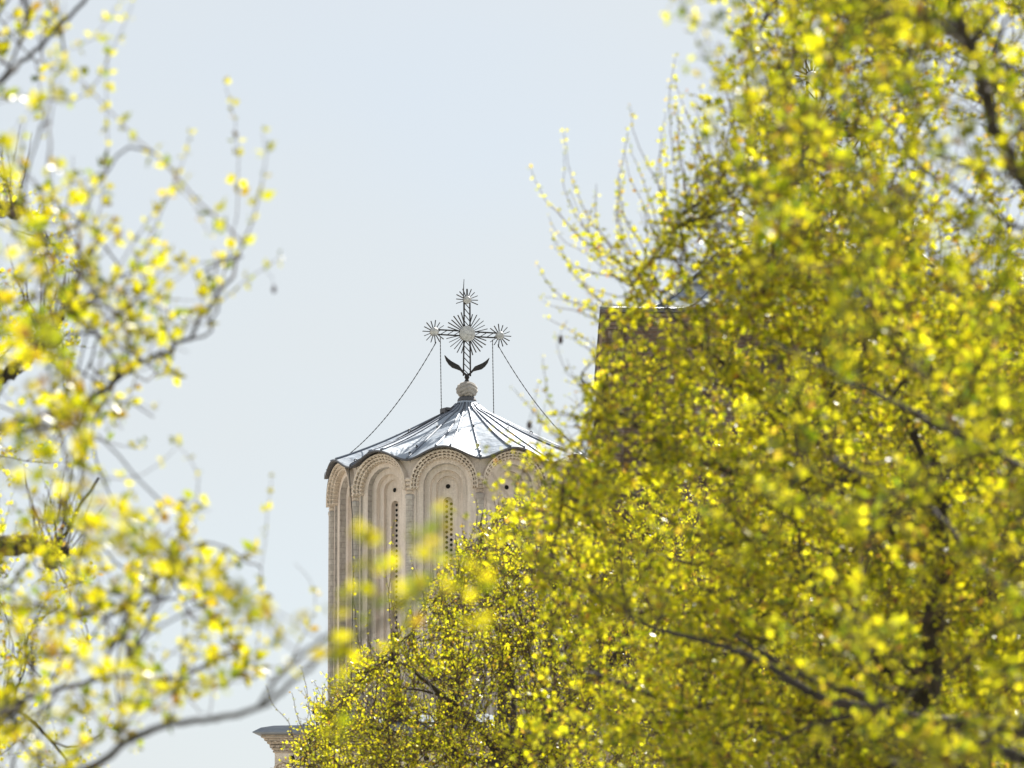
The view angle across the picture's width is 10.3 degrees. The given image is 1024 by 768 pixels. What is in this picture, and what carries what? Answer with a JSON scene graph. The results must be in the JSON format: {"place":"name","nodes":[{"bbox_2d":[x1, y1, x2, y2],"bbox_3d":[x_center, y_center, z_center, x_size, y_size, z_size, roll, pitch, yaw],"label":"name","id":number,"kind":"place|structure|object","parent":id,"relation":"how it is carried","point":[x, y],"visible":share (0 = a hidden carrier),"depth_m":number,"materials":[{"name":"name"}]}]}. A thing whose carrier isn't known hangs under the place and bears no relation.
{"place":"outdoors","nodes":[
{"label":"outdoors","id":0,"kind":"place"},
{"bbox_2d":[0,127,114,767],"bbox_3d":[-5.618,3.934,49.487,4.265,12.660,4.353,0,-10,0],"label":"tree","id":1,"kind":"object","parent":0,"point":[61,543],"visible":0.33,"depth_m":49.98,"materials":[{"name":"yellow plant"}]},
{"bbox_2d":[0,0,496,767],"bbox_3d":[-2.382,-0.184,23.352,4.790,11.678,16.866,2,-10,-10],"label":"deciduous tree","id":2,"kind":"object","parent":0,"point":[38,328],"visible":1,"depth_m":26.16,"materials":[{"name":"yellow plant"}]},
{"bbox_2d":[324,396,604,721],"bbox_3d":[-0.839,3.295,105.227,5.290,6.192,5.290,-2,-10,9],"label":"church tower","id":3,"kind":"structure","parent":0,"point":[406,479],"depth_m":103.58,"materials":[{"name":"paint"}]},
{"bbox_2d":[351,283,584,454],"bbox_3d":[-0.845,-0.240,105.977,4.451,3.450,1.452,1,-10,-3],"label":"roof cross","id":4,"kind":"object","parent":3,"relation":"on","point":[466,387],"visible":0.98,"depth_m":105.91,"materials":[{"name":"metal"}]},
{"bbox_2d":[266,474,733,767],"bbox_3d":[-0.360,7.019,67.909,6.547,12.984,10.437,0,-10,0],"label":"deciduous tree","id":5,"kind":"object","parent":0,"point":[380,753],"visible":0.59,"depth_m":66.18,"materials":[{"name":"yellow plant"}]},
{"bbox_2d":[0,0,1023,767],"label":"sky","id":6,"kind":"structure","parent":0,"point":[407,134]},
{"bbox_2d":[253,722,1007,767],"bbox_3d":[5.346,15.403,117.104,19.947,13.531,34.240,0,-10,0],"label":"church","id":7,"kind":"structure","parent":0,"point":[274,737],"depth_m":101.52,"materials":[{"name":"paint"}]},
{"bbox_2d":[453,0,1023,767],"bbox_3d":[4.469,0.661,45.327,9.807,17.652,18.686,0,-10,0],"label":"deciduous tree","id":8,"kind":"object","parent":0,"point":[693,718],"visible":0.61,"depth_m":39.38,"materials":[{"name":"yellow plant"}]},
{"bbox_2d":[569,356,1023,767],"bbox_3d":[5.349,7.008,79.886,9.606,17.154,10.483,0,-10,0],"label":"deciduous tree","id":9,"kind":"object","parent":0,"point":[693,496],"visible":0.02,"depth_m":79.42,"materials":[{"name":"yellow plant"}]},
{"bbox_2d":[646,0,1023,767],"bbox_3d":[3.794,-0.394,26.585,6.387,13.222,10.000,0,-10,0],"label":"deciduous tree","id":10,"kind":"object","parent":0,"point":[930,28],"visible":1,"depth_m":25.10,"materials":[{"name":"yellow plant"}]},
{"label":"ground","id":11,"kind":"structure","parent":0,"visible":0},
{"bbox_2d":[594,229,1023,720],"bbox_3d":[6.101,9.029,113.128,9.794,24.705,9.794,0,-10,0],"label":"bell tower","id":12,"kind":"structure","parent":11,"relation":"on","point":[611,328],"depth_m":110.38,"materials":[{"name":"brown brick"}]},
{"bbox_2d":[751,47,871,226],"bbox_3d":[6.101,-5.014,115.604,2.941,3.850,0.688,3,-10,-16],"label":"roof cross","id":13,"kind":"object","parent":12,"relation":"on","point":[809,73],"visible":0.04,"depth_m":115.74,"materials":[{"name":"metal"}]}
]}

